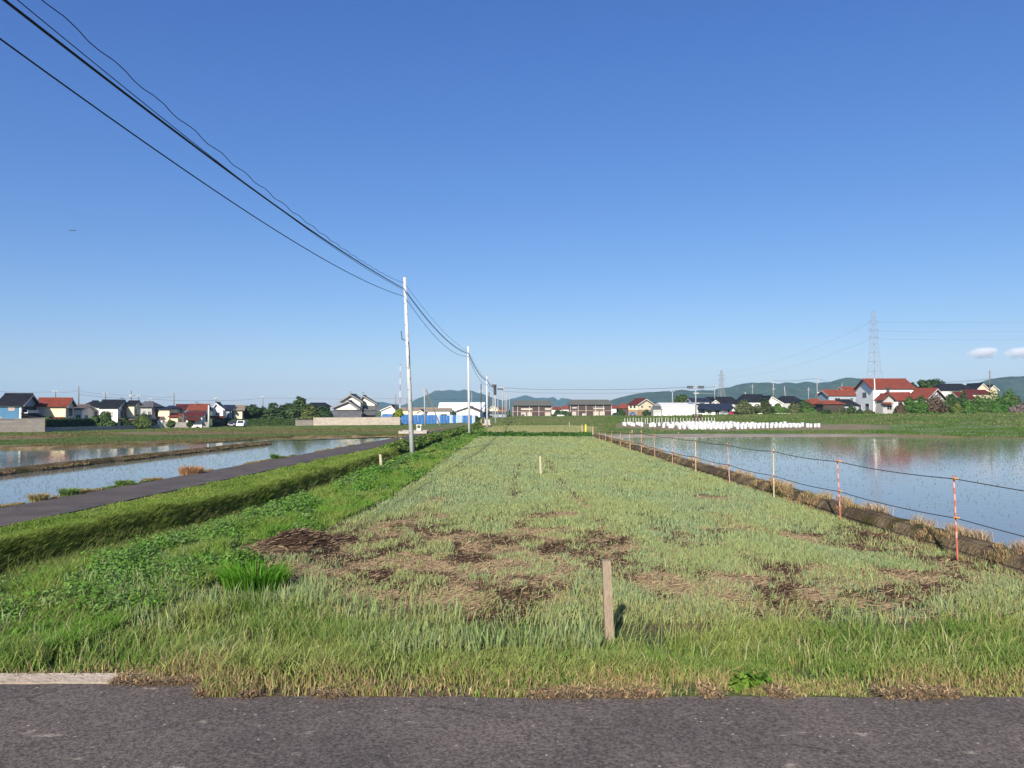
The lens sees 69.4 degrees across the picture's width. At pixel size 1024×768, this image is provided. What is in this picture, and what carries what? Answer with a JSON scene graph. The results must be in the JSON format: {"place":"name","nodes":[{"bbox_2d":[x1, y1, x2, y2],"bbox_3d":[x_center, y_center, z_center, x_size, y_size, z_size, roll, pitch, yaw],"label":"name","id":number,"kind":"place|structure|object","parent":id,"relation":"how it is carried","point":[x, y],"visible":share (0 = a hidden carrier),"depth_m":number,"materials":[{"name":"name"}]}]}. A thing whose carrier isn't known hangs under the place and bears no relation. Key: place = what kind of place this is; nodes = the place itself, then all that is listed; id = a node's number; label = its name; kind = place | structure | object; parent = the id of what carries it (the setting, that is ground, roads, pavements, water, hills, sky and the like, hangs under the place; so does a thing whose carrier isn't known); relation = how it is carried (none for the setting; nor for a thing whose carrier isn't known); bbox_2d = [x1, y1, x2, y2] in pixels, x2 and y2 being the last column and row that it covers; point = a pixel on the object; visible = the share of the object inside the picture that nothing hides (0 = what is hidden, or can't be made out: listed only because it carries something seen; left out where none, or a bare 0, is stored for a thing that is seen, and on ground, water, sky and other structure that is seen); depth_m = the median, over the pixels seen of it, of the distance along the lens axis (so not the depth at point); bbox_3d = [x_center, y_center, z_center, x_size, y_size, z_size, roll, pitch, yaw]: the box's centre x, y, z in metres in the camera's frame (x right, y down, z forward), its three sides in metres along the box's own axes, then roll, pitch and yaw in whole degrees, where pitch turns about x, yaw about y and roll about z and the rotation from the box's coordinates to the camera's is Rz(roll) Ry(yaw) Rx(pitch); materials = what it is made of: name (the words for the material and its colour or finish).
{"place":"outdoors","nodes":[
{"label":"outdoors","id":0,"kind":"place"},
{"bbox_2d":[0,443,175,448],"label":"earth bank","id":1,"kind":"structure","parent":0,"point":[58,447],"depth_m":81.60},
{"bbox_2d":[0,441,271,475],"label":"earth bank","id":2,"kind":"structure","parent":0,"point":[24,469],"depth_m":58.29,"materials":[{"name":"brown plant"}]},
{"bbox_2d":[0,437,389,504],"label":"paddy water","id":3,"kind":"structure","parent":0,"point":[54,483],"depth_m":59.70,"materials":[{"name":"blue liquid"}]},
{"bbox_2d":[1,436,398,503],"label":"rice seedlings","id":4,"kind":"object","parent":3,"relation":"on","point":[169,457],"visible":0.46,"depth_m":70.49,"materials":[{"name":"green plant"}]},
{"bbox_2d":[0,428,415,438],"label":"dry grass","id":5,"kind":"structure","parent":0,"point":[84,434],"depth_m":133.80,"materials":[{"name":"plant"}]},
{"bbox_2d":[0,425,415,434],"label":"field grass","id":6,"kind":"structure","parent":0,"point":[244,428],"depth_m":155.02,"materials":[{"name":"green plant"}]},
{"bbox_2d":[0,427,454,526],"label":"farm path","id":7,"kind":"structure","parent":0,"point":[15,514],"depth_m":35.70,"materials":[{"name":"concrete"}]},
{"bbox_2d":[0,427,450,507],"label":"dry grass","id":8,"kind":"structure","parent":7,"relation":"on","point":[58,496],"depth_m":39.19,"materials":[{"name":"brown plant"}]},
{"bbox_2d":[231,435,374,438],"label":"earth bank","id":9,"kind":"structure","parent":0,"point":[321,436],"depth_m":113.88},
{"bbox_2d":[21,433,408,445],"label":"dry grass","id":10,"kind":"structure","parent":9,"relation":"on","point":[164,441],"depth_m":95.20,"materials":[{"name":"plant"}]},
{"bbox_2d":[376,389,512,410],"bbox_3d":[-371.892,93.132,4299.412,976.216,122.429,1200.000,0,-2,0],"label":"hills","id":11,"kind":"structure","parent":0,"point":[437,397],"depth_m":4004.95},
{"bbox_2d":[0,684,1023,767],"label":"road","id":12,"kind":"structure","parent":0,"point":[85,726],"depth_m":8.65,"materials":[{"name":"grey asphalt"}]},
{"bbox_2d":[0,410,1023,445],"bbox_3d":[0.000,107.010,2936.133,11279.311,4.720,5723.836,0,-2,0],"label":"farmland","id":13,"kind":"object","parent":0,"point":[823,426],"visible":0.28,"depth_m":132.98,"materials":[{"name":"plant"}]},
{"bbox_2d":[0,393,44,418],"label":"house","id":14,"kind":"structure","parent":13,"relation":"on","point":[16,405],"depth_m":138.83,"materials":[{"name":"black tile"}]},
{"bbox_2d":[0,418,44,431],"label":"garden wall","id":15,"kind":"structure","parent":13,"relation":"on","point":[24,425],"depth_m":128.09,"materials":[{"name":"grey concrete"}]},
{"bbox_2d":[34,397,77,418],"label":"house","id":16,"kind":"structure","parent":13,"relation":"on","point":[58,407],"depth_m":145.82,"materials":[{"name":"red tile"}]},
{"bbox_2d":[45,418,94,427],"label":"hedge","id":17,"kind":"object","parent":13,"relation":"on","point":[73,422],"visible":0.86,"depth_m":139.94,"materials":[{"name":"green plant"}]},
{"bbox_2d":[74,404,95,418],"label":"house","id":18,"kind":"structure","parent":13,"relation":"on","point":[83,410],"depth_m":153.65,"materials":[{"name":"grey paint"}]},
{"bbox_2d":[45,425,159,431],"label":"garden wall","id":19,"kind":"structure","parent":13,"relation":"on","point":[49,429],"depth_m":142.99,"materials":[{"name":"grey concrete"}]},
{"bbox_2d":[91,411,117,425],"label":"clipped bush","id":20,"kind":"object","parent":13,"relation":"on","point":[103,418],"visible":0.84,"depth_m":148.98,"materials":[{"name":"green plant"}]},
{"bbox_2d":[95,399,126,425],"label":"house","id":21,"kind":"structure","parent":13,"relation":"on","point":[117,408],"depth_m":156.65,"materials":[{"name":"white paint"}]},
{"bbox_2d":[124,400,143,424],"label":"house","id":22,"kind":"structure","parent":13,"relation":"on","point":[133,409],"depth_m":160.17,"materials":[{"name":"beige paint"}]},
{"bbox_2d":[131,413,153,428],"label":"clipped bush","id":23,"kind":"object","parent":13,"relation":"on","point":[143,421],"visible":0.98,"depth_m":155.15,"materials":[{"name":"green plant"}]},
{"bbox_2d":[140,401,164,424],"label":"house","id":24,"kind":"structure","parent":13,"relation":"on","point":[149,409],"depth_m":170.26,"materials":[{"name":"white paint"}]},
{"bbox_2d":[156,405,181,421],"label":"house","id":25,"kind":"structure","parent":13,"relation":"on","point":[166,411],"depth_m":171.84,"materials":[{"name":"beige paint"}]},
{"bbox_2d":[183,412,207,426],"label":"house","id":26,"kind":"structure","parent":13,"relation":"on","point":[197,419],"depth_m":170.61,"materials":[{"name":"red tile"}]},
{"bbox_2d":[0,432,397,444],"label":"rice seedlings","id":27,"kind":"object","parent":13,"relation":"on","point":[95,439],"visible":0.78,"depth_m":105.60,"materials":[{"name":"green plant"}]},
{"bbox_2d":[187,404,214,421],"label":"house","id":28,"kind":"structure","parent":13,"relation":"on","point":[197,408],"depth_m":176.62,"materials":[{"name":"red tile"}]},
{"bbox_2d":[210,402,228,425],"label":"house","id":29,"kind":"structure","parent":13,"relation":"on","point":[218,409],"depth_m":181.61,"materials":[{"name":"white paint"}]},
{"bbox_2d":[243,404,263,419],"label":"garden tree","id":30,"kind":"object","parent":13,"relation":"on","point":[251,411],"visible":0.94,"depth_m":196.08,"materials":[{"name":"green plant"}]},
{"bbox_2d":[247,418,295,425],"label":"hedge","id":31,"kind":"object","parent":13,"relation":"on","point":[272,422],"visible":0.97,"depth_m":188.79,"materials":[{"name":"green plant"}]},
{"bbox_2d":[257,403,285,418],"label":"garden tree","id":32,"kind":"object","parent":13,"relation":"on","point":[272,411],"visible":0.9,"depth_m":196.41,"materials":[{"name":"green plant"}]},
{"bbox_2d":[284,396,306,419],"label":"garden tree","id":33,"kind":"object","parent":13,"relation":"on","point":[297,407],"visible":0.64,"depth_m":200.32,"materials":[{"name":"green plant"}]},
{"bbox_2d":[297,404,319,419],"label":"garden tree","id":34,"kind":"object","parent":13,"relation":"on","point":[309,412],"visible":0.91,"depth_m":196.88,"materials":[{"name":"green plant"}]},
{"bbox_2d":[330,400,362,410],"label":"house","id":35,"kind":"structure","parent":13,"relation":"on","point":[349,405],"depth_m":223.88,"materials":[{"name":"paint"}]},
{"bbox_2d":[331,411,362,416],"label":"shed","id":36,"kind":"structure","parent":13,"relation":"on","point":[347,413],"depth_m":216.50,"materials":[{"name":"grey tile"}]},
{"bbox_2d":[313,417,399,424],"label":"garden wall","id":37,"kind":"structure","parent":13,"relation":"on","point":[356,420],"depth_m":196.71,"materials":[{"name":"beige concrete"}]},
{"bbox_2d":[360,395,380,416],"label":"house","id":38,"kind":"structure","parent":13,"relation":"on","point":[370,408],"depth_m":235.14,"materials":[{"name":"paint"}]},
{"bbox_2d":[402,414,474,423],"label":"sheeting fence","id":39,"kind":"object","parent":13,"relation":"on","point":[430,419],"visible":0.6,"depth_m":211.73,"materials":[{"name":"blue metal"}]},
{"bbox_2d":[438,402,485,417],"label":"warehouse","id":40,"kind":"structure","parent":13,"relation":"on","point":[455,406],"depth_m":304.17,"materials":[{"name":"white metal"}]},
{"bbox_2d":[455,406,483,417],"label":"house","id":41,"kind":"structure","parent":13,"relation":"on","point":[473,411],"depth_m":261.81,"materials":[{"name":"white tile"}]},
{"bbox_2d":[511,400,553,415],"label":"apartment building","id":42,"kind":"structure","parent":13,"relation":"on","point":[532,407],"depth_m":351.79,"materials":[{"name":"brown"}]},
{"bbox_2d":[482,415,615,427],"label":"field grass","id":43,"kind":"structure","parent":13,"relation":"on","point":[563,421],"depth_m":239.69,"materials":[{"name":"green plant"}]},
{"bbox_2d":[567,400,613,415],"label":"apartment building","id":44,"kind":"structure","parent":13,"relation":"on","point":[588,407],"depth_m":351.79,"materials":[{"name":"brown"}]},
{"bbox_2d":[626,398,653,415],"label":"house","id":45,"kind":"structure","parent":13,"relation":"on","point":[637,406],"depth_m":264.10,"materials":[{"name":"beige paint"}]},
{"bbox_2d":[654,403,697,415],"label":"warehouse","id":46,"kind":"structure","parent":13,"relation":"on","point":[677,409],"depth_m":225.85,"materials":[{"name":"white metal"}]},
{"bbox_2d":[696,403,733,414],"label":"house","id":47,"kind":"structure","parent":13,"relation":"on","point":[710,408],"depth_m":233.85,"materials":[{"name":"blue tile"}]},
{"bbox_2d":[733,399,754,414],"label":"shrub","id":48,"kind":"object","parent":13,"relation":"on","point":[742,406],"visible":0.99,"depth_m":221.03,"materials":[{"name":"green plant"}]},
{"bbox_2d":[736,394,762,405],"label":"house","id":49,"kind":"structure","parent":13,"relation":"on","point":[753,399],"depth_m":270.98,"materials":[{"name":"black tile"}]},
{"bbox_2d":[753,398,774,413],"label":"shrub","id":50,"kind":"object","parent":13,"relation":"on","point":[764,406],"visible":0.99,"depth_m":222.19,"materials":[{"name":"green plant"}]},
{"bbox_2d":[607,411,1023,425],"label":"field grass","id":51,"kind":"structure","parent":13,"relation":"on","point":[795,416],"depth_m":187.83,"materials":[{"name":"green plant"}]},
{"bbox_2d":[815,400,844,411],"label":"house","id":52,"kind":"structure","parent":13,"relation":"on","point":[832,405],"depth_m":237.92,"materials":[{"name":"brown wood"}]},
{"bbox_2d":[815,390,855,401],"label":"house","id":53,"kind":"structure","parent":13,"relation":"on","point":[834,394],"depth_m":263.49,"materials":[{"name":"red tile"}]},
{"bbox_2d":[853,378,915,411],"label":"house","id":54,"kind":"structure","parent":13,"relation":"on","point":[864,388],"depth_m":233.27,"materials":[{"name":"white"}]},
{"bbox_2d":[873,393,896,413],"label":"house","id":55,"kind":"structure","parent":13,"relation":"on","point":[885,403],"depth_m":204.80,"materials":[{"name":"white paint"}]},
{"bbox_2d":[911,395,929,413],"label":"bush","id":56,"kind":"object","parent":13,"relation":"on","point":[920,406],"visible":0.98,"depth_m":201.10,"materials":[{"name":"green plant"}]},
{"bbox_2d":[906,388,944,404],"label":"house","id":57,"kind":"structure","parent":13,"relation":"on","point":[926,393],"depth_m":210.12,"materials":[{"name":"red tile"}]},
{"bbox_2d":[925,394,949,412],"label":"bush","id":58,"kind":"object","parent":13,"relation":"on","point":[936,403],"visible":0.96,"depth_m":200.71,"materials":[{"name":"brown plant"}]},
{"bbox_2d":[943,392,964,412],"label":"bush","id":59,"kind":"object","parent":13,"relation":"on","point":[949,401],"visible":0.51,"depth_m":206.92,"materials":[{"name":"green plant"}]},
{"bbox_2d":[931,384,977,395],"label":"house","id":60,"kind":"structure","parent":13,"relation":"on","point":[944,389],"depth_m":263.96,"materials":[{"name":"black tile"}]},
{"bbox_2d":[891,423,1023,431],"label":"field grass","id":61,"kind":"structure","parent":13,"relation":"on","point":[938,427],"depth_m":125.36,"materials":[{"name":"green plant"}]},
{"bbox_2d":[960,399,979,412],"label":"bush","id":62,"kind":"object","parent":13,"relation":"on","point":[969,406],"visible":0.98,"depth_m":200.65,"materials":[{"name":"green plant"}]},
{"bbox_2d":[973,394,991,412],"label":"bush","id":63,"kind":"object","parent":13,"relation":"on","point":[985,406],"visible":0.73,"depth_m":206.75,"materials":[{"name":"green plant"}]},
{"bbox_2d":[983,390,1011,406],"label":"bush","id":64,"kind":"object","parent":13,"relation":"on","point":[995,398],"visible":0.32,"depth_m":214.97,"materials":[{"name":"green plant"}]},
{"bbox_2d":[1000,389,1021,406],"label":"bush","id":65,"kind":"object","parent":13,"relation":"on","point":[1009,396],"visible":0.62,"depth_m":214.73,"materials":[{"name":"green plant"}]},
{"bbox_2d":[0,0,1023,409],"label":"sky","id":66,"kind":"structure","parent":0,"point":[593,196],"materials":[{"name":"blue"}]},
{"bbox_2d":[1,436,1023,697],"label":"crop field","id":67,"kind":"structure","parent":0,"point":[651,636],"depth_m":13.84,"materials":[{"name":"green plant"}]},
{"bbox_2d":[24,491,50,502],"bbox_3d":[-19.953,4.761,31.193,1.112,0.469,1.093,0,-2,0],"label":"grass tuft","id":68,"kind":"object","parent":67,"relation":"on","point":[38,497],"visible":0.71,"depth_m":31.00,"materials":[{"name":"beige plant"}]},
{"bbox_2d":[0,673,199,683],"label":"kerb","id":69,"kind":"structure","parent":67,"relation":"on","point":[52,678],"depth_m":10.29,"materials":[{"name":"concrete"}]},
{"bbox_2d":[177,464,204,475],"bbox_3d":[-19.256,5.114,44.489,1.850,0.711,1.938,0,-2,0],"label":"grass tuft","id":70,"kind":"object","parent":67,"relation":"on","point":[184,470],"visible":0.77,"depth_m":44.10,"materials":[{"name":"orange plant"}]},
{"bbox_2d":[0,432,462,585],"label":"weed grass","id":71,"kind":"structure","parent":67,"relation":"on","point":[65,558],"depth_m":21.46,"materials":[{"name":"green plant"}]},
{"bbox_2d":[0,427,480,580],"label":"bank grass","id":72,"kind":"structure","parent":67,"relation":"on","point":[218,487],"depth_m":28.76,"materials":[{"name":"green plant"}]},
{"bbox_2d":[0,429,485,660],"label":"weed grass","id":73,"kind":"structure","parent":67,"relation":"on","point":[337,507],"depth_m":18.36,"materials":[{"name":"green plant"}]},
{"bbox_2d":[207,555,298,594],"bbox_3d":[-5.702,4.236,16.272,2.161,0.739,1.775,0,-2,0],"label":"grass tuft","id":74,"kind":"object","parent":67,"relation":"on","point":[272,576],"visible":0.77,"depth_m":16.04,"materials":[{"name":"green plant"}]},
{"bbox_2d":[0,532,606,659],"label":"grass","id":75,"kind":"structure","parent":67,"relation":"on","point":[561,631],"depth_m":13.17,"materials":[{"name":"green plant"}]},
{"bbox_2d":[401,276,414,452],"bbox_3d":[-8.671,-1.179,61.745,1.249,15.688,0.502,0,-2,0],"label":"utility pole","id":76,"kind":"object","parent":67,"relation":"on","point":[410,419],"visible":0.98,"depth_m":61.63,"materials":[{"name":"concrete"}]},
{"bbox_2d":[0,38,494,389],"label":"overhead wire","id":77,"kind":"object","parent":76,"relation":"attached to","point":[28,59],"visible":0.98,"depth_m":20.79,"materials":[{"name":"black"}]},
{"bbox_2d":[2,0,493,387],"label":"overhead wire","id":78,"kind":"object","parent":76,"relation":"attached to","point":[95,70],"visible":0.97,"depth_m":20.81,"materials":[{"name":"black"}]},
{"bbox_2d":[467,346,470,432],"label":"utility pole","id":79,"kind":"object","parent":67,"relation":"on","point":[468,386],"visible":0.87,"depth_m":111.90,"materials":[{"name":"concrete"}]},
{"bbox_2d":[17,0,488,383],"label":"overhead wire","id":80,"kind":"object","parent":79,"relation":"attached to","point":[178,130],"visible":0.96,"depth_m":20.22,"materials":[{"name":"black"}]},
{"bbox_2d":[42,0,494,386],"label":"overhead wire","id":81,"kind":"object","parent":79,"relation":"attached to","point":[205,141],"visible":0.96,"depth_m":22.52,"materials":[{"name":"black"}]},
{"bbox_2d":[1,665,974,702],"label":"dry grass","id":82,"kind":"structure","parent":67,"relation":"on","point":[905,693],"depth_m":9.76,"materials":[{"name":"beige plant"}]},
{"bbox_2d":[0,545,1023,697],"bbox_3d":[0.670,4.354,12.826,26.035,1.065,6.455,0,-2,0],"label":"roadside grass","id":83,"kind":"structure","parent":67,"relation":"on","point":[634,669],"depth_m":11.01,"materials":[{"name":"green plant"}]},
{"bbox_2d":[471,430,593,436],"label":"weeds","id":84,"kind":"object","parent":67,"relation":"on","point":[531,433],"visible":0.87,"depth_m":113.33,"materials":[{"name":"green plant"}]},
{"bbox_2d":[164,436,1023,623],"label":"crop","id":85,"kind":"object","parent":67,"relation":"on","point":[406,500],"visible":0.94,"depth_m":23.59,"materials":[{"name":"green plant"}]},
{"bbox_2d":[164,493,1023,621],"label":"straw","id":86,"kind":"object","parent":67,"relation":"on","point":[758,581],"visible":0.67,"depth_m":18.35,"materials":[{"name":"beige plant"}]},
{"bbox_2d":[601,559,613,645],"bbox_3d":[1.630,3.835,12.571,0.196,1.677,0.148,0,-2,0],"label":"wooden post","id":87,"kind":"object","parent":67,"relation":"on","point":[607,595],"visible":0.84,"depth_m":12.51,"materials":[{"name":"brown wood"}]},
{"bbox_2d":[728,668,774,691],"bbox_3d":[3.224,4.021,10.098,0.657,0.303,0.372,1,-2,-17],"label":"roadside plant","id":88,"kind":"object","parent":67,"relation":"on","point":[753,679],"visible":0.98,"depth_m":10.03,"materials":[{"name":"green plant"}]},
{"bbox_2d":[593,434,1023,580],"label":"dry grass","id":89,"kind":"structure","parent":67,"relation":"on","point":[927,528],"depth_m":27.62,"materials":[{"name":"brown plant"}]},
{"bbox_2d":[952,475,959,559],"bbox_3d":[11.746,3.651,19.561,0.162,2.472,0.077,0,-2,0],"label":"fence post","id":90,"kind":"object","parent":67,"relation":"on","point":[955,515],"visible":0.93,"depth_m":19.55,"materials":[{"name":"red paint"}]},
{"bbox_2d":[599,435,1023,536],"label":"fence rope","id":91,"kind":"object","parent":90,"relation":"attached to","point":[834,490],"visible":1,"depth_m":26.12,"materials":[{"name":"grey fabric"}]},
{"bbox_2d":[599,431,1023,490],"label":"fence rope","id":92,"kind":"object","parent":90,"relation":"attached to","point":[836,461],"visible":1,"depth_m":25.48,"materials":[{"name":"grey"}]},
{"bbox_2d":[503,395,570,407],"bbox_3d":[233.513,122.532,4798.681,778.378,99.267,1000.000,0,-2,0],"label":"hills","id":93,"kind":"structure","parent":0,"point":[561,402],"depth_m":4658.25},
{"bbox_2d":[484,425,591,432],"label":"field grass","id":94,"kind":"structure","parent":0,"point":[545,428],"depth_m":155.28,"materials":[{"name":"plant"}]},
{"bbox_2d":[593,426,873,433],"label":"field grass","id":95,"kind":"structure","parent":0,"point":[774,431],"depth_m":118.67,"materials":[{"name":"plant"}]},
{"bbox_2d":[610,378,918,405],"bbox_3d":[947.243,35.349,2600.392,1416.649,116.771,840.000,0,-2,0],"label":"hills","id":96,"kind":"structure","parent":0,"point":[799,390],"depth_m":2457.26,"materials":[{"name":"green plant"}]},
{"bbox_2d":[593,434,1023,575],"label":"earth bank","id":97,"kind":"structure","parent":0,"point":[970,547],"depth_m":24.81,"materials":[{"name":"brown soil"}]},
{"bbox_2d":[602,434,1023,547],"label":"paddy water","id":98,"kind":"structure","parent":0,"point":[1000,475],"depth_m":46.05,"materials":[{"name":"blue liquid"}]},
{"bbox_2d":[626,438,1023,523],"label":"rice seedlings","id":99,"kind":"object","parent":98,"relation":"on","point":[853,439],"visible":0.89,"depth_m":77.76,"materials":[{"name":"green plant"}]},
{"bbox_2d":[867,429,1023,436],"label":"field grass","id":100,"kind":"structure","parent":0,"point":[988,433],"depth_m":110.75,"materials":[{"name":"green plant"}]},
{"bbox_2d":[980,376,1023,403],"bbox_3d":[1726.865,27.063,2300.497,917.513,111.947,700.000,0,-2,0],"label":"hills","id":101,"kind":"structure","parent":0,"point":[1015,384],"depth_m":2192.88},
{"label":"ground","id":102,"kind":"structure","parent":0,"visible":0},
{"bbox_2d":[0,427,488,624],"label":"weeds","id":103,"kind":"object","parent":102,"relation":"on","point":[294,503],"visible":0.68,"depth_m":18.20,"materials":[{"name":"green plant"}]},
{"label":"grass bank","id":104,"kind":"structure","parent":0,"visible":0},
{"bbox_2d":[378,422,481,450],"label":"weeds","id":105,"kind":"object","parent":104,"relation":"on","point":[419,441],"visible":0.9,"depth_m":81.08,"materials":[{"name":"green plant"}]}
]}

